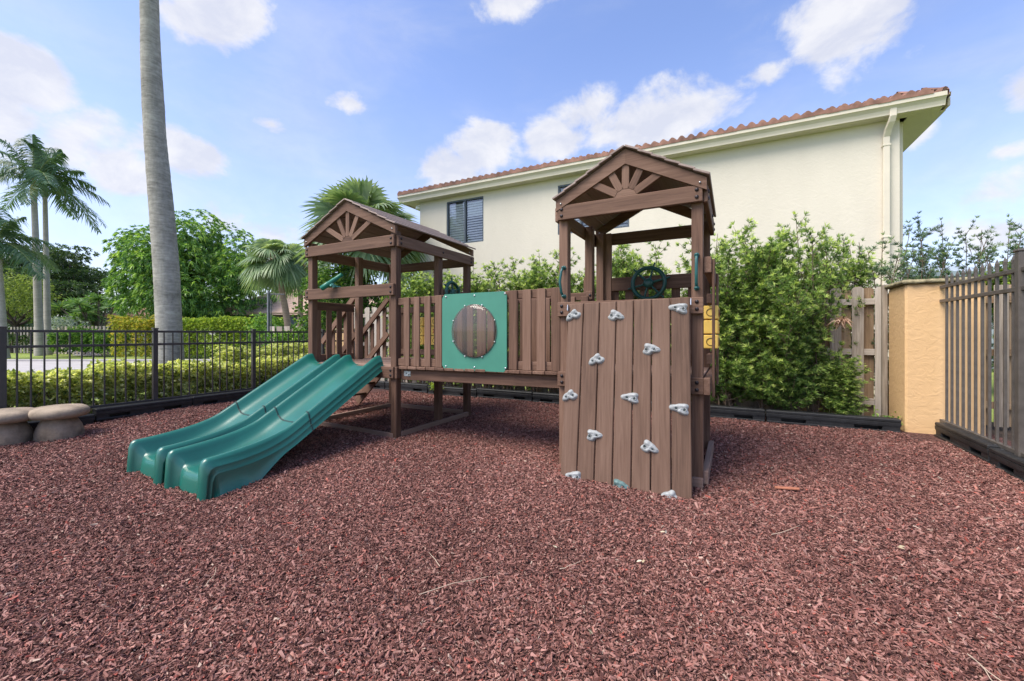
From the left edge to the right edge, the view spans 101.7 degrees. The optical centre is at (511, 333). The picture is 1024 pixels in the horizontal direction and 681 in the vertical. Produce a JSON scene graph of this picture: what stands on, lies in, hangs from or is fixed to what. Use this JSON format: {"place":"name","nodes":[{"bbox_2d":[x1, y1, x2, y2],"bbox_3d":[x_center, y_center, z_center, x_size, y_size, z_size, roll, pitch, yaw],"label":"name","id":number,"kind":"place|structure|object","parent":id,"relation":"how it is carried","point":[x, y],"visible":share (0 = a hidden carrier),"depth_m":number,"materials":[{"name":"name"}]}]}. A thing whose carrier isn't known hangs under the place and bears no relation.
{"place":"outdoors","nodes":[
{"label":"outdoors","id":0,"kind":"place"},
{"bbox_2d":[29,344,101,355],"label":"path","id":1,"kind":"structure","parent":0,"point":[78,354],"depth_m":27.33,"materials":[{"name":"concrete"}]},
{"bbox_2d":[7,361,203,371],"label":"road","id":2,"kind":"structure","parent":0,"point":[23,366],"depth_m":17.94,"materials":[{"name":"grey asphalt"}]},
{"bbox_2d":[267,290,284,335],"bbox_3d":[-8.254,-0.085,14.560,0.561,2.869,0.098,0,0,-15],"label":"sign post","id":3,"kind":"object","parent":2,"relation":"on","point":[269,294],"visible":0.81,"depth_m":14.50,"materials":[{"name":"grey metal"}]},
{"bbox_2d":[270,326,299,338],"bbox_3d":[-8.884,0.529,17.333,3.265,1.696,0.094,0,0,18],"label":"wooden fence","id":4,"kind":"object","parent":2,"relation":"on","point":[279,328],"visible":0.19,"depth_m":17.58,"materials":[{"name":"white wood"}]},
{"bbox_2d":[102,308,200,346],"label":"house","id":5,"kind":"structure","parent":0,"point":[109,322],"depth_m":44.00,"materials":[{"name":"stone"}]},
{"bbox_2d":[7,334,993,421],"bbox_3d":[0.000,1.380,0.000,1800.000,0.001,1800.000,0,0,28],"label":"lawn","id":6,"kind":"structure","parent":0,"point":[22,355],"depth_m":24.10,"materials":[{"name":"green plant"}]},
{"bbox_2d":[0,207,60,357],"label":"feather palm","id":7,"kind":"object","parent":6,"relation":"on","point":[10,229],"visible":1,"depth_m":23.04,"materials":[{"name":"green plant"}]},
{"bbox_2d":[3,268,65,352],"bbox_3d":[-36.156,-1.606,29.772,5.455,6.046,5.720,0,0,28],"label":"lime green tree","id":8,"kind":"object","parent":6,"relation":"on","point":[27,288],"visible":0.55,"depth_m":30.18,"materials":[{"name":"green plant"}]},
{"bbox_2d":[8,332,64,344],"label":"hedge","id":9,"kind":"object","parent":6,"relation":"on","point":[11,336],"visible":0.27,"depth_m":29.18,"materials":[{"name":"green plant"}]},
{"bbox_2d":[0,134,106,355],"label":"feather palm","id":10,"kind":"object","parent":6,"relation":"on","point":[33,170],"visible":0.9,"depth_m":25.91,"materials":[{"name":"green plant"}]},
{"bbox_2d":[0,139,110,354],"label":"feather palm","id":11,"kind":"object","parent":6,"relation":"on","point":[23,191],"visible":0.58,"depth_m":26.90,"materials":[{"name":"green plant"}]},
{"bbox_2d":[10,326,108,354],"bbox_3d":[-30.972,0.444,28.283,11.062,1.868,0.094,0,0,18],"label":"wooden fence","id":12,"kind":"object","parent":6,"relation":"on","point":[58,328],"visible":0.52,"depth_m":28.26,"materials":[{"name":"grey wood"}]},
{"bbox_2d":[2,243,132,319],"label":"spreading tree","id":13,"kind":"object","parent":6,"relation":"on","point":[79,278],"visible":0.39,"depth_m":41.03,"materials":[{"name":"green plant"}]},
{"bbox_2d":[51,315,90,353],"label":"silver bush","id":14,"kind":"object","parent":6,"relation":"on","point":[55,319],"visible":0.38,"depth_m":28.47,"materials":[{"name":"grey plant"}]},
{"bbox_2d":[65,323,98,354],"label":"green bush","id":15,"kind":"object","parent":6,"relation":"on","point":[78,327],"visible":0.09,"depth_m":26.85,"materials":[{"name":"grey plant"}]},
{"bbox_2d":[46,328,131,353],"bbox_3d":[-25.572,0.433,25.273,3.853,1.547,2.217,0,0,1],"label":"shrub border","id":16,"kind":"object","parent":6,"relation":"on","point":[63,337],"visible":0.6,"depth_m":24.55,"materials":[{"name":"green plant"}]},
{"bbox_2d":[51,291,138,346],"bbox_3d":[-31.080,-0.872,30.820,5.285,4.644,5.849,0,0,28],"label":"yucca tree","id":17,"kind":"object","parent":6,"relation":"on","point":[85,310],"visible":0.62,"depth_m":30.53,"materials":[{"name":"green plant"}]},
{"bbox_2d":[7,359,213,360],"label":"kerb","id":18,"kind":"structure","parent":6,"relation":"on","point":[88,359],"depth_m":20.61,"materials":[{"name":"concrete"}]},
{"bbox_2d":[7,313,223,340],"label":"distant wood","id":19,"kind":"object","parent":6,"relation":"on","point":[29,324],"visible":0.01,"depth_m":64.84,"materials":[{"name":"green plant"}]},
{"bbox_2d":[107,314,199,357],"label":"clipped hedge","id":20,"kind":"object","parent":6,"relation":"on","point":[130,323],"visible":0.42,"depth_m":21.57,"materials":[{"name":"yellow plant"}]},
{"bbox_2d":[139,0,185,392],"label":"royal palm","id":21,"kind":"object","parent":6,"relation":"on","point":[166,276],"visible":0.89,"depth_m":9.24,"materials":[{"name":"grey plant"}]},
{"bbox_2d":[100,209,276,354],"bbox_3d":[-20.677,-3.351,27.067,9.923,9.547,8.718,0,0,28],"label":"mango tree","id":22,"kind":"object","parent":6,"relation":"on","point":[205,259],"visible":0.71,"depth_m":25.20,"materials":[{"name":"green plant"}]},
{"bbox_2d":[182,315,283,358],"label":"clipped hedge","id":23,"kind":"object","parent":6,"relation":"on","point":[224,323],"visible":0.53,"depth_m":21.09,"materials":[{"name":"green plant"}]},
{"bbox_2d":[210,342,307,388],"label":"variegated hedge","id":24,"kind":"object","parent":6,"relation":"on","point":[243,352],"visible":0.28,"depth_m":9.38,"materials":[{"name":"green plant"}]},
{"bbox_2d":[244,312,291,346],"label":"green bush","id":25,"kind":"object","parent":6,"relation":"on","point":[260,326],"visible":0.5,"depth_m":20.02,"materials":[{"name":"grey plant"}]},
{"bbox_2d":[234,238,307,330],"bbox_3d":[-10.370,-1.346,18.025,2.918,5.441,2.887,0,0,28],"label":"fan palm","id":26,"kind":"object","parent":6,"relation":"on","point":[281,267],"visible":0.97,"depth_m":17.65,"materials":[{"name":"green plant"}]},
{"bbox_2d":[261,326,307,348],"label":"green hedge","id":27,"kind":"object","parent":6,"relation":"on","point":[274,335],"visible":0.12,"depth_m":13.64,"materials":[{"name":"green plant"}]},
{"bbox_2d":[271,243,323,329],"bbox_3d":[-10.023,-1.431,19.888,3.208,5.603,3.268,0,0,28],"label":"fan palm","id":28,"kind":"object","parent":6,"relation":"on","point":[297,246],"visible":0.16,"depth_m":19.56,"materials":[{"name":"green plant"}]},
{"bbox_2d":[214,289,386,353],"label":"house","id":29,"kind":"structure","parent":6,"relation":"on","point":[276,309],"depth_m":27.00,"materials":[{"name":"stone"}]},
{"bbox_2d":[279,317,305,325],"bbox_3d":[-14.203,-0.250,26.950,2.200,1.600,0.100,0,0,0],"label":"window","id":30,"kind":"structure","parent":29,"relation":"in","point":[292,321],"depth_m":26.90,"materials":[{"name":"glass"}]},
{"bbox_2d":[290,261,363,342],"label":"screening shrub","id":31,"kind":"object","parent":6,"relation":"on","point":[322,279],"visible":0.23,"depth_m":11.27,"materials":[{"name":"green plant"}]},
{"bbox_2d":[321,328,354,353],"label":"stucco pillar","id":32,"kind":"structure","parent":6,"relation":"on","point":[342,338],"depth_m":10.81,"materials":[{"name":"paint"}]},
{"bbox_2d":[318,263,386,349],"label":"screening shrub","id":33,"kind":"object","parent":6,"relation":"on","point":[367,281],"visible":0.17,"depth_m":11.93,"materials":[{"name":"green plant"}]},
{"bbox_2d":[293,175,429,358],"bbox_3d":[-4.498,-1.608,12.838,4.223,5.959,4.055,0,0,28],"label":"fan palm","id":34,"kind":"object","parent":6,"relation":"on","point":[365,192],"visible":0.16,"depth_m":12.10,"materials":[{"name":"green plant"}]},
{"bbox_2d":[363,278,409,351],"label":"screening shrub","id":35,"kind":"object","parent":6,"relation":"on","point":[371,303],"visible":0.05,"depth_m":12.14,"materials":[{"name":"green plant"}]},
{"bbox_2d":[903,217,963,279],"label":"podocarpus shrub","id":36,"kind":"object","parent":6,"relation":"on","point":[924,260],"visible":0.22,"depth_m":8.57,"materials":[{"name":"green plant"}]},
{"bbox_2d":[903,211,999,278],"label":"podocarpus shrub","id":37,"kind":"object","parent":6,"relation":"on","point":[972,247],"visible":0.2,"depth_m":9.13,"materials":[{"name":"green plant"}]},
{"bbox_2d":[923,215,997,368],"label":"podocarpus shrub","id":38,"kind":"object","parent":6,"relation":"on","point":[958,262],"visible":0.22,"depth_m":9.63,"materials":[{"name":"green plant"}]},
{"bbox_2d":[956,214,1023,374],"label":"podocarpus shrub","id":39,"kind":"object","parent":6,"relation":"on","point":[991,252],"visible":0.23,"depth_m":8.96,"materials":[{"name":"green plant"}]},
{"bbox_2d":[978,261,1010,313],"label":"shrub","id":40,"kind":"object","parent":6,"relation":"on","point":[1001,280],"visible":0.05,"depth_m":8.97,"materials":[{"name":"green plant"}]},
{"bbox_2d":[0,389,1023,680],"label":"playground ground","id":41,"kind":"structure","parent":0,"point":[644,607],"depth_m":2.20,"materials":[{"name":"brown rubber"}]},
{"bbox_2d":[0,407,33,445],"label":"mushroom stool","id":42,"kind":"object","parent":41,"relation":"on","point":[16,427],"visible":0.72,"depth_m":5.06,"materials":[{"name":"concrete"}]},
{"bbox_2d":[28,403,90,441],"bbox_3d":[-5.851,1.161,5.388,0.580,0.479,0.583,0,0,28],"label":"mushroom stool","id":43,"kind":"object","parent":41,"relation":"on","point":[59,421],"visible":0.91,"depth_m":5.24,"materials":[{"name":"concrete"}]},
{"bbox_2d":[27,413,94,430],"bbox_3d":[-6.416,1.256,5.549,0.155,0.184,1.232,0,0,28],"label":"edging timber","id":44,"kind":"object","parent":41,"relation":"on","point":[89,418],"visible":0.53,"depth_m":5.96,"materials":[{"name":"black plastic"}]},
{"bbox_2d":[92,397,192,420],"bbox_3d":[-5.835,1.183,6.645,0.155,0.184,1.232,0,0,28],"label":"edging timber","id":45,"kind":"object","parent":41,"relation":"on","point":[117,411],"visible":0.85,"depth_m":6.51,"materials":[{"name":"black plastic"}]},
{"bbox_2d":[190,389,253,405],"bbox_3d":[-5.255,1.177,7.741,0.155,0.184,1.232,0,0,28],"label":"edging timber","id":46,"kind":"object","parent":41,"relation":"on","point":[215,398],"visible":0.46,"depth_m":7.54,"materials":[{"name":"black plastic"}]},
{"bbox_2d":[373,381,386,388],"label":"edging timber","id":47,"kind":"object","parent":41,"relation":"on","point":[380,385],"visible":0.35,"depth_m":9.51,"materials":[{"name":"black plastic"}]},
{"bbox_2d":[385,381,430,392],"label":"edging timber","id":48,"kind":"object","parent":41,"relation":"on","point":[415,387],"visible":0.69,"depth_m":9.08,"materials":[{"name":"black plastic"}]},
{"bbox_2d":[126,144,719,501],"bbox_3d":[-1.018,-0.153,4.680,5.958,3.167,3.716,0,0,28],"label":"play structure","id":49,"kind":"object","parent":41,"relation":"on","point":[603,348],"visible":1,"depth_m":4.14,"materials":[{"name":"brown wood"}]},
{"bbox_2d":[428,386,476,396],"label":"edging timber","id":50,"kind":"object","parent":41,"relation":"on","point":[452,391],"visible":0.63,"depth_m":8.55,"materials":[{"name":"black plastic"}]},
{"bbox_2d":[419,576,488,594],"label":"twig","id":51,"kind":"object","parent":41,"relation":"on","point":[450,584],"visible":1,"depth_m":2.18,"materials":[{"name":"brown wood"}]},
{"bbox_2d":[477,388,534,400],"bbox_3d":[-0.133,1.174,8.057,1.212,0.184,0.155,0,0,28],"label":"edging timber","id":52,"kind":"object","parent":41,"relation":"on","point":[504,394],"visible":0.88,"depth_m":7.98,"materials":[{"name":"black plastic"}]},
{"bbox_2d":[532,392,580,403],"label":"edging timber","id":53,"kind":"object","parent":41,"relation":"on","point":[549,398],"visible":0.42,"depth_m":7.60,"materials":[{"name":"black plastic"}]},
{"bbox_2d":[614,398,671,412],"bbox_3d":[2.036,1.189,6.908,1.222,0.184,0.155,0,0,28],"label":"edging timber","id":54,"kind":"object","parent":41,"relation":"on","point":[632,405],"visible":0.05,"depth_m":6.84,"materials":[{"name":"black plastic"}]},
{"bbox_2d":[710,404,764,421],"bbox_3d":[3.127,1.181,6.330,1.232,0.184,0.155,0,0,28],"label":"edging timber","id":55,"kind":"object","parent":41,"relation":"on","point":[742,413],"visible":0.57,"depth_m":6.17,"materials":[{"name":"black plastic"}]},
{"bbox_2d":[720,261,848,409],"bbox_3d":[4.237,0.106,6.323,2.010,2.392,1.300,0,0,-18],"label":"podocarpus shrub","id":56,"kind":"object","parent":41,"relation":"on","point":[765,382],"visible":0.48,"depth_m":6.14,"materials":[{"name":"green plant"}]},
{"bbox_2d":[774,486,799,489],"bbox_3d":[2.213,1.243,3.351,0.170,0.024,0.028,0,0,19],"label":"wood splinter","id":57,"kind":"object","parent":41,"relation":"on","point":[787,488],"visible":1,"depth_m":3.34,"materials":[{"name":"brown wood"}]},
{"bbox_2d":[746,267,836,410],"bbox_3d":[3.904,0.199,5.885,1.114,2.197,1.723,0,0,34],"label":"podocarpus shrub","id":58,"kind":"object","parent":41,"relation":"on","point":[788,317],"visible":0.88,"depth_m":5.87,"materials":[{"name":"green plant"}]},
{"bbox_2d":[765,409,900,432],"bbox_3d":[4.329,1.181,5.693,1.472,0.184,0.155,0,0,28],"label":"edging timber","id":59,"kind":"object","parent":41,"relation":"on","point":[820,419],"visible":0.98,"depth_m":5.62,"materials":[{"name":"black plastic"}]},
{"bbox_2d":[810,352,873,414],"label":"podocarpus shrub","id":60,"kind":"object","parent":41,"relation":"on","point":[842,402],"visible":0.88,"depth_m":5.76,"materials":[{"name":"green plant"}]},
{"bbox_2d":[860,409,903,424],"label":"weed","id":61,"kind":"object","parent":41,"relation":"on","point":[884,415],"visible":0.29,"depth_m":5.55,"materials":[{"name":"green plant"}]},
{"bbox_2d":[934,422,999,462],"bbox_3d":[4.981,1.170,4.559,0.155,0.184,1.212,0,0,28],"label":"edging timber","id":62,"kind":"object","parent":41,"relation":"on","point":[974,445],"visible":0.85,"depth_m":4.47,"materials":[{"name":"black plastic"}]},
{"bbox_2d":[970,655,991,680],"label":"twig","id":63,"kind":"object","parent":41,"relation":"on","point":[982,667],"visible":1,"depth_m":1.61,"materials":[{"name":"beige wood"}]},
{"bbox_2d":[989,447,1023,481],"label":"edging timber","id":64,"kind":"object","parent":41,"relation":"on","point":[1006,461],"visible":0.91,"depth_m":3.79,"materials":[{"name":"black plastic"}]},
{"bbox_2d":[940,248,1023,457],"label":"metal fence","id":65,"kind":"object","parent":64,"relation":"on","point":[1016,291],"visible":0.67,"depth_m":4.21,"materials":[{"name":"grey metal"}]},
{"bbox_2d":[0,0,1023,333],"label":"sky","id":66,"kind":"structure","parent":0,"point":[269,104],"materials":[{"name":"blue"}]},
{"bbox_2d":[94,380,1010,440],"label":"planting soil","id":67,"kind":"structure","parent":0,"point":[1001,432],"depth_m":5.56,"materials":[{"name":"brown soil"}]},
{"bbox_2d":[7,352,307,420],"bbox_3d":[-6.444,0.905,7.222,1.222,1.004,8.097,0,0,28],"label":"variegated hedge","id":68,"kind":"object","parent":67,"relation":"on","point":[37,388],"visible":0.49,"depth_m":6.90,"materials":[{"name":"green plant"}]},
{"bbox_2d":[0,326,354,408],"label":"metal fence","id":69,"kind":"object","parent":67,"relation":"on","point":[3,361],"visible":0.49,"depth_m":6.79,"materials":[{"name":"black metal"}]},
{"bbox_2d":[379,271,428,382],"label":"podocarpus shrub","id":70,"kind":"object","parent":67,"relation":"on","point":[403,295],"visible":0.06,"depth_m":9.81,"materials":[{"name":"green plant"}]},
{"bbox_2d":[401,268,449,383],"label":"podocarpus shrub","id":71,"kind":"object","parent":67,"relation":"on","point":[419,287],"visible":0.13,"depth_m":9.17,"materials":[{"name":"green plant"}]},
{"bbox_2d":[406,270,462,386],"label":"podocarpus shrub","id":72,"kind":"object","parent":67,"relation":"on","point":[432,292],"visible":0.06,"depth_m":9.04,"materials":[{"name":"green plant"}]},
{"bbox_2d":[427,274,501,386],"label":"podocarpus shrub","id":73,"kind":"object","parent":67,"relation":"on","point":[461,289],"visible":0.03,"depth_m":8.77,"materials":[{"name":"green plant"}]},
{"bbox_2d":[458,262,501,387],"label":"podocarpus shrub","id":74,"kind":"object","parent":67,"relation":"on","point":[477,287],"visible":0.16,"depth_m":8.44,"materials":[{"name":"green plant"}]},
{"bbox_2d":[474,261,525,389],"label":"podocarpus shrub","id":75,"kind":"object","parent":67,"relation":"on","point":[502,287],"visible":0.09,"depth_m":8.03,"materials":[{"name":"green plant"}]},
{"bbox_2d":[498,256,555,391],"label":"podocarpus shrub","id":76,"kind":"object","parent":67,"relation":"on","point":[514,277],"visible":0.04,"depth_m":8.35,"materials":[{"name":"green plant"}]},
{"bbox_2d":[518,246,576,392],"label":"podocarpus shrub","id":77,"kind":"object","parent":67,"relation":"on","point":[538,280],"visible":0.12,"depth_m":7.81,"materials":[{"name":"green plant"}]},
{"bbox_2d":[540,252,595,394],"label":"podocarpus shrub","id":78,"kind":"object","parent":67,"relation":"on","point":[573,282],"visible":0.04,"depth_m":7.34,"materials":[{"name":"green plant"}]},
{"bbox_2d":[572,256,627,391],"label":"podocarpus shrub","id":79,"kind":"object","parent":67,"relation":"on","point":[617,267],"visible":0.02,"depth_m":6.94,"materials":[{"name":"green plant"}]},
{"bbox_2d":[354,285,887,416],"bbox_3d":[0.561,0.275,8.571,10.967,1.950,0.173,0,0,28],"label":"wooden fence","id":80,"kind":"object","parent":67,"relation":"on","point":[863,329],"visible":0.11,"depth_m":6.15,"materials":[{"name":"brown wood"}]},
{"bbox_2d":[612,244,670,392],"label":"podocarpus shrub","id":81,"kind":"object","parent":67,"relation":"on","point":[632,266],"visible":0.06,"depth_m":6.97,"materials":[{"name":"green plant"}]},
{"bbox_2d":[612,240,681,399],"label":"podocarpus shrub","id":82,"kind":"object","parent":67,"relation":"on","point":[651,264],"visible":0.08,"depth_m":6.95,"materials":[{"name":"green plant"}]},
{"bbox_2d":[675,224,735,334],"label":"podocarpus shrub","id":83,"kind":"object","parent":67,"relation":"on","point":[686,263],"visible":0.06,"depth_m":6.73,"materials":[{"name":"green plant"}]},
{"bbox_2d":[652,259,774,405],"bbox_3d":[3.009,0.083,6.759,2.010,2.441,1.300,0,0,20],"label":"podocarpus shrub","id":84,"kind":"object","parent":67,"relation":"on","point":[736,376],"visible":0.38,"depth_m":6.34,"materials":[{"name":"green plant"}]},
{"bbox_2d":[710,233,787,405],"bbox_3d":[3.603,-0.114,6.621,1.210,2.833,1.660,0,0,24],"label":"podocarpus shrub","id":85,"kind":"object","parent":67,"relation":"on","point":[756,258],"visible":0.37,"depth_m":6.22,"materials":[{"name":"green plant"}]},
{"bbox_2d":[720,217,816,409],"bbox_3d":[3.972,-0.257,6.454,1.289,3.130,1.370,0,0,40],"label":"podocarpus shrub","id":86,"kind":"object","parent":67,"relation":"on","point":[780,237],"visible":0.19,"depth_m":6.29,"materials":[{"name":"green plant"}]},
{"bbox_2d":[767,210,859,412],"bbox_3d":[4.412,-0.273,6.129,0.979,3.161,1.238,0,0,0],"label":"podocarpus shrub","id":87,"kind":"object","parent":67,"relation":"on","point":[817,265],"visible":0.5,"depth_m":5.92,"materials":[{"name":"green plant"}]},
{"bbox_2d":[827,315,852,329],"bbox_3d":[4.507,-0.142,5.714,0.288,0.224,0.246,0,0,28],"label":"dead leaf bundle","id":88,"kind":"object","parent":87,"relation":"on","point":[840,320],"visible":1,"depth_m":5.69,"materials":[{"name":"brown plant"}]},
{"bbox_2d":[800,234,877,368],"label":"podocarpus shrub","id":89,"kind":"object","parent":67,"relation":"on","point":[861,268],"visible":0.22,"depth_m":6.25,"materials":[{"name":"green plant"}]},
{"bbox_2d":[840,233,916,395],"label":"podocarpus shrub","id":90,"kind":"object","parent":67,"relation":"on","point":[887,274],"visible":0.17,"depth_m":6.29,"materials":[{"name":"green plant"}]},
{"bbox_2d":[830,219,929,415],"bbox_3d":[5.627,-0.218,6.341,1.076,3.044,1.233,0,0,12],"label":"podocarpus shrub","id":91,"kind":"object","parent":67,"relation":"on","point":[904,255],"visible":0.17,"depth_m":6.22,"materials":[{"name":"green plant"}]},
{"bbox_2d":[884,277,993,435],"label":"stucco pillar","id":92,"kind":"structure","parent":67,"relation":"on","point":[916,355],"depth_m":5.27,"materials":[{"name":"paint"}]},
{"bbox_2d":[986,285,1010,427],"bbox_3d":[7.436,0.285,4.977,2.982,1.889,0.098,0,0,28],"label":"wooden fence","id":93,"kind":"object","parent":67,"relation":"on","point":[1001,359],"visible":0.17,"depth_m":5.46,"materials":[{"name":"brown wood"}]},
{"bbox_2d":[397,86,950,398],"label":"house","id":94,"kind":"structure","parent":0,"point":[839,168],"depth_m":9.44,"materials":[{"name":"beige paint"}]},
{"bbox_2d":[447,196,482,242],"bbox_3d":[-1.388,-3.500,13.133,1.659,1.680,0.345,0,0,26],"label":"window","id":95,"kind":"structure","parent":94,"relation":"in","point":[466,215],"depth_m":13.14,"materials":[{"name":"glass"}]},
{"bbox_2d":[558,184,628,234],"bbox_3d":[2.236,-3.435,11.326,2.246,1.670,0.345,0,0,26],"label":"window","id":96,"kind":"structure","parent":94,"relation":"in","point":[560,188],"depth_m":11.45,"materials":[{"name":"glass"}]},
{"bbox_2d":[903,265,1002,367],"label":"house","id":97,"kind":"structure","parent":0,"point":[954,269],"depth_m":15.00,"materials":[{"name":"paint"}]}
]}

